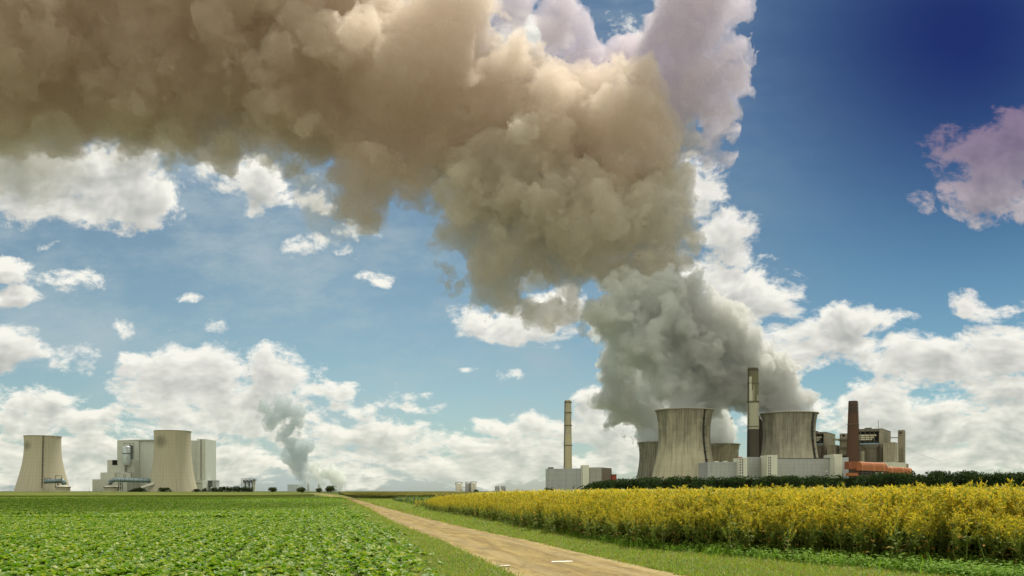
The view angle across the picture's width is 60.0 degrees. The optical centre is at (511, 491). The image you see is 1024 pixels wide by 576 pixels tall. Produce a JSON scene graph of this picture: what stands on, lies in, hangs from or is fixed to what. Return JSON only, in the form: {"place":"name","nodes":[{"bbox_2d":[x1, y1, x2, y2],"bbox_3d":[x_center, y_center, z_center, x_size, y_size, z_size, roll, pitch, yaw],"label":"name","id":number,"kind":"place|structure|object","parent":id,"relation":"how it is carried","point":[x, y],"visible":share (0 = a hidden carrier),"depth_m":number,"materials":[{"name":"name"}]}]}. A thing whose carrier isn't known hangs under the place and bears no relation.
{"place":"outdoors","nodes":[
{"label":"outdoors","id":0,"kind":"place"},
{"bbox_2d":[92,439,215,491],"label":"boiler building","id":1,"kind":"structure","parent":0,"point":[134,459],"depth_m":2841.12,"materials":[{"name":"concrete"}]},
{"bbox_2d":[0,492,313,496],"bbox_3d":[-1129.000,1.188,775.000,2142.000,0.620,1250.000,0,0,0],"label":"field","id":2,"kind":"structure","parent":0,"point":[147,494],"depth_m":236.01,"materials":[{"name":"green plant"}]},
{"bbox_2d":[134,487,147,491],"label":"bush","id":3,"kind":"object","parent":2,"relation":"on","point":[139,489],"visible":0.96,"depth_m":1148.83,"materials":[{"name":"green plant"}]},
{"bbox_2d":[158,487,171,491],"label":"bush","id":4,"kind":"object","parent":2,"relation":"on","point":[163,489],"visible":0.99,"depth_m":1097.19,"materials":[{"name":"green plant"}]},
{"bbox_2d":[215,486,229,491],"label":"bush","id":5,"kind":"object","parent":2,"relation":"on","point":[220,489],"visible":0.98,"depth_m":1047.64,"materials":[{"name":"green plant"}]},
{"bbox_2d":[224,486,232,491],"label":"bush","id":6,"kind":"object","parent":2,"relation":"on","point":[227,489],"visible":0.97,"depth_m":1049.04,"materials":[{"name":"green plant"}]},
{"bbox_2d":[231,486,240,491],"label":"bush","id":7,"kind":"object","parent":2,"relation":"on","point":[235,489],"visible":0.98,"depth_m":1048.40,"materials":[{"name":"green plant"}]},
{"bbox_2d":[239,486,247,491],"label":"bush","id":8,"kind":"object","parent":2,"relation":"on","point":[244,489],"visible":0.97,"depth_m":1048.27,"materials":[{"name":"green plant"}]},
{"bbox_2d":[36,522,358,575],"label":"field","id":9,"kind":"structure","parent":0,"point":[298,570],"depth_m":19.15,"materials":[{"name":"soil"}]},
{"bbox_2d":[0,496,460,575],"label":"beet plants","id":10,"kind":"object","parent":9,"relation":"on","point":[106,536],"visible":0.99,"depth_m":25.76,"materials":[{"name":"green plant"}]},
{"bbox_2d":[287,484,300,491],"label":"warehouse","id":11,"kind":"structure","parent":0,"point":[292,487],"depth_m":4200.00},
{"bbox_2d":[0,491,686,547],"bbox_3d":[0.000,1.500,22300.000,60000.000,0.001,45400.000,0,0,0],"label":"ground","id":12,"kind":"structure","parent":0,"point":[332,492],"depth_m":4442.32,"materials":[{"name":"green plant"}]},
{"bbox_2d":[14,435,70,491],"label":"cooling tower","id":13,"kind":"structure","parent":12,"relation":"on","point":[42,460],"depth_m":2651.07,"materials":[{"name":"beige concrete"}]},
{"bbox_2d":[44,476,70,491],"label":"cooling water pipe","id":14,"kind":"object","parent":12,"relation":"on","point":[64,487],"visible":1,"depth_m":2608.76,"materials":[{"name":"metal"}]},
{"bbox_2d":[103,478,150,491],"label":"cooling water pipe","id":15,"kind":"object","parent":12,"relation":"on","point":[117,488],"visible":1,"depth_m":2654.42,"materials":[{"name":"metal"}]},
{"bbox_2d":[147,430,196,491],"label":"cooling tower","id":16,"kind":"structure","parent":12,"relation":"on","point":[172,468],"depth_m":2651.37,"materials":[{"name":"beige concrete"}]},
{"bbox_2d":[140,483,154,488],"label":"chute","id":17,"kind":"object","parent":16,"relation":"attached to","point":[148,485],"visible":0.72,"depth_m":2636.17,"materials":[{"name":"beige metal"}]},
{"bbox_2d":[208,480,219,488],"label":"annex","id":18,"kind":"object","parent":12,"relation":"on","point":[213,483],"visible":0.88,"depth_m":2861.87,"materials":[{"name":"grey concrete"}]},
{"bbox_2d":[241,479,255,491],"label":"silo group","id":19,"kind":"object","parent":12,"relation":"on","point":[249,483],"visible":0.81,"depth_m":1896.67,"materials":[{"name":"silver metal"}]},
{"bbox_2d":[268,487,276,491],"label":"tree","id":20,"kind":"object","parent":12,"relation":"on","point":[272,489],"visible":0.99,"depth_m":898.58,"materials":[{"name":"green plant"}]},
{"bbox_2d":[296,486,306,492],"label":"tree","id":21,"kind":"object","parent":12,"relation":"on","point":[301,489],"visible":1,"depth_m":998.14,"materials":[{"name":"green plant"}]},
{"bbox_2d":[325,485,336,492],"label":"tree","id":22,"kind":"object","parent":12,"relation":"on","point":[330,488],"visible":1,"depth_m":997.04,"materials":[{"name":"green plant"}]},
{"bbox_2d":[392,495,442,505],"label":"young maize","id":23,"kind":"object","parent":12,"relation":"on","point":[409,499],"visible":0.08,"depth_m":101.86,"materials":[{"name":"green plant"}]},
{"bbox_2d":[455,482,462,491],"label":"storage tank","id":24,"kind":"object","parent":12,"relation":"on","point":[458,487],"visible":0.93,"depth_m":757.75,"materials":[{"name":"concrete"}]},
{"bbox_2d":[463,482,470,491],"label":"storage tank","id":25,"kind":"object","parent":12,"relation":"on","point":[467,487],"visible":0.97,"depth_m":757.92,"materials":[{"name":"concrete"}]},
{"bbox_2d":[564,400,572,468],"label":"chimney","id":26,"kind":"object","parent":12,"relation":"on","point":[568,445],"visible":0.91,"depth_m":1006.67,"materials":[{"name":"concrete"}]},
{"bbox_2d":[546,465,611,490],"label":"factory","id":27,"kind":"structure","parent":12,"relation":"on","point":[570,479],"depth_m":913.79,"materials":[{"name":"grey concrete"}]},
{"bbox_2d":[611,474,616,481],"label":"shed","id":28,"kind":"structure","parent":12,"relation":"on","point":[613,476],"depth_m":930.00,"materials":[{"name":"metal"}]},
{"bbox_2d":[636,441,657,478],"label":"cooling tower","id":29,"kind":"structure","parent":12,"relation":"on","point":[647,453],"depth_m":1728.66,"materials":[{"name":"concrete"}]},
{"bbox_2d":[310,493,1009,575],"bbox_3d":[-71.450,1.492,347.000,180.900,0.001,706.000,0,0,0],"label":"verge","id":30,"kind":"structure","parent":12,"relation":"on","point":[319,494],"depth_m":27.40,"materials":[{"name":"green plant"}]},
{"bbox_2d":[505,520,1023,575],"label":"weeds","id":31,"kind":"object","parent":30,"relation":"on","point":[972,568],"visible":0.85,"depth_m":17.37,"materials":[{"name":"green plant"}]},
{"bbox_2d":[652,407,713,479],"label":"cooling tower","id":32,"kind":"structure","parent":12,"relation":"on","point":[684,445],"depth_m":1353.09,"materials":[{"name":"concrete"}]},
{"bbox_2d":[698,461,736,479],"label":"annex","id":33,"kind":"object","parent":12,"relation":"on","point":[718,469],"visible":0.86,"depth_m":1240.00,"materials":[{"name":"grey concrete"}]},
{"bbox_2d":[414,477,1023,565],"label":"rapeseed plants","id":34,"kind":"object","parent":12,"relation":"on","point":[947,519],"visible":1,"depth_m":19.90,"materials":[{"name":"yellow plant"}]},
{"bbox_2d":[711,443,740,461],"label":"cooling tower","id":35,"kind":"structure","parent":12,"relation":"on","point":[727,452],"depth_m":1759.63,"materials":[{"name":"concrete"}]},
{"bbox_2d":[747,367,759,456],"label":"chimney","id":36,"kind":"object","parent":12,"relation":"on","point":[753,426],"visible":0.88,"depth_m":1322.82,"materials":[{"name":"concrete"}]},
{"bbox_2d":[747,457,760,479],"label":"hall","id":37,"kind":"structure","parent":12,"relation":"on","point":[753,466],"depth_m":1251.29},
{"bbox_2d":[759,411,818,457],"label":"cooling tower","id":38,"kind":"structure","parent":12,"relation":"on","point":[789,434],"depth_m":1354.55,"materials":[{"name":"grey concrete"}]},
{"bbox_2d":[573,470,1023,489],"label":"tree belt","id":39,"kind":"object","parent":12,"relation":"on","point":[940,477],"visible":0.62,"depth_m":474.73,"materials":[{"name":"green plant"}]},
{"bbox_2d":[777,458,829,478],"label":"turbine hall","id":40,"kind":"structure","parent":12,"relation":"on","point":[804,467],"depth_m":1250.00,"materials":[{"name":"metal"}]},
{"bbox_2d":[584,476,1023,489],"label":"undergrowth","id":41,"kind":"object","parent":12,"relation":"on","point":[890,480],"visible":0.13,"depth_m":483.00,"materials":[{"name":"green plant"}]},
{"bbox_2d":[824,454,841,477],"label":"lift tower","id":42,"kind":"structure","parent":12,"relation":"on","point":[835,464],"depth_m":1235.00,"materials":[{"name":"white concrete"}]},
{"bbox_2d":[833,433,846,456],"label":"service tower","id":43,"kind":"structure","parent":12,"relation":"on","point":[843,444],"depth_m":1450.00,"materials":[{"name":"concrete"}]},
{"bbox_2d":[842,457,848,477],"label":"end block","id":44,"kind":"structure","parent":12,"relation":"on","point":[845,471],"depth_m":1252.00,"materials":[{"name":"grey concrete"}]},
{"bbox_2d":[846,401,860,477],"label":"chimney","id":45,"kind":"object","parent":12,"relation":"on","point":[853,444],"visible":0.73,"depth_m":1293.46,"materials":[{"name":"brick"}]},
{"bbox_2d":[844,461,887,477],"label":"conveyor","id":46,"kind":"object","parent":12,"relation":"on","point":[864,467],"visible":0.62,"depth_m":1193.06,"materials":[{"name":"metal"}]},
{"bbox_2d":[884,467,897,474],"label":"conveyor","id":47,"kind":"object","parent":12,"relation":"on","point":[893,469],"visible":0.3,"depth_m":1228.77,"materials":[{"name":"metal"}]},
{"bbox_2d":[890,430,908,467],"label":"service tower","id":48,"kind":"structure","parent":12,"relation":"on","point":[901,437],"depth_m":1408.93,"materials":[{"name":"concrete"}]},
{"bbox_2d":[897,467,911,474],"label":"conveyor","id":49,"kind":"object","parent":12,"relation":"on","point":[902,469],"visible":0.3,"depth_m":1260.35,"materials":[{"name":"metal"}]},
{"bbox_2d":[338,492,480,498],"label":"grain field","id":50,"kind":"structure","parent":0,"point":[370,496],"depth_m":155.90,"materials":[{"name":"plant"}]},
{"bbox_2d":[340,491,485,495],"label":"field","id":51,"kind":"structure","parent":50,"relation":"on","point":[399,493],"depth_m":157.82,"materials":[{"name":"green plant"}]},
{"bbox_2d":[470,481,476,491],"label":"storage tank","id":52,"kind":"object","parent":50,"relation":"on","point":[473,485],"visible":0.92,"depth_m":754.83,"materials":[{"name":"concrete"}]},
{"bbox_2d":[313,493,683,575],"bbox_3d":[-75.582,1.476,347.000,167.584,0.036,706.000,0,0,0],"label":"dirt road","id":53,"kind":"structure","parent":0,"point":[526,557],"depth_m":20.77,"materials":[{"name":"soil"}]},
{"bbox_2d":[0,0,1023,490],"label":"sky","id":54,"kind":"structure","parent":0,"point":[348,245],"materials":[{"name":"blue"}]},
{"bbox_2d":[733,457,746,478],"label":"stair tower","id":55,"kind":"structure","parent":0,"point":[741,466],"depth_m":1228.00,"materials":[{"name":"white concrete"}]},
{"bbox_2d":[759,415,762,456],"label":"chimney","id":56,"kind":"object","parent":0,"point":[760,433],"visible":0.25,"depth_m":1635.57,"materials":[{"name":"grey concrete"}]},
{"bbox_2d":[760,455,776,476],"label":"stair tower","id":57,"kind":"structure","parent":0,"point":[768,464],"depth_m":1225.00,"materials":[{"name":"white concrete"}]},
{"bbox_2d":[816,431,839,457],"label":"boiler house","id":58,"kind":"structure","parent":0,"point":[825,443],"depth_m":1499.67,"materials":[{"name":"concrete"}]},
{"bbox_2d":[859,420,905,476],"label":"boiler house","id":59,"kind":"structure","parent":0,"point":[877,445],"depth_m":1386.97,"materials":[{"name":"concrete"}]}
]}

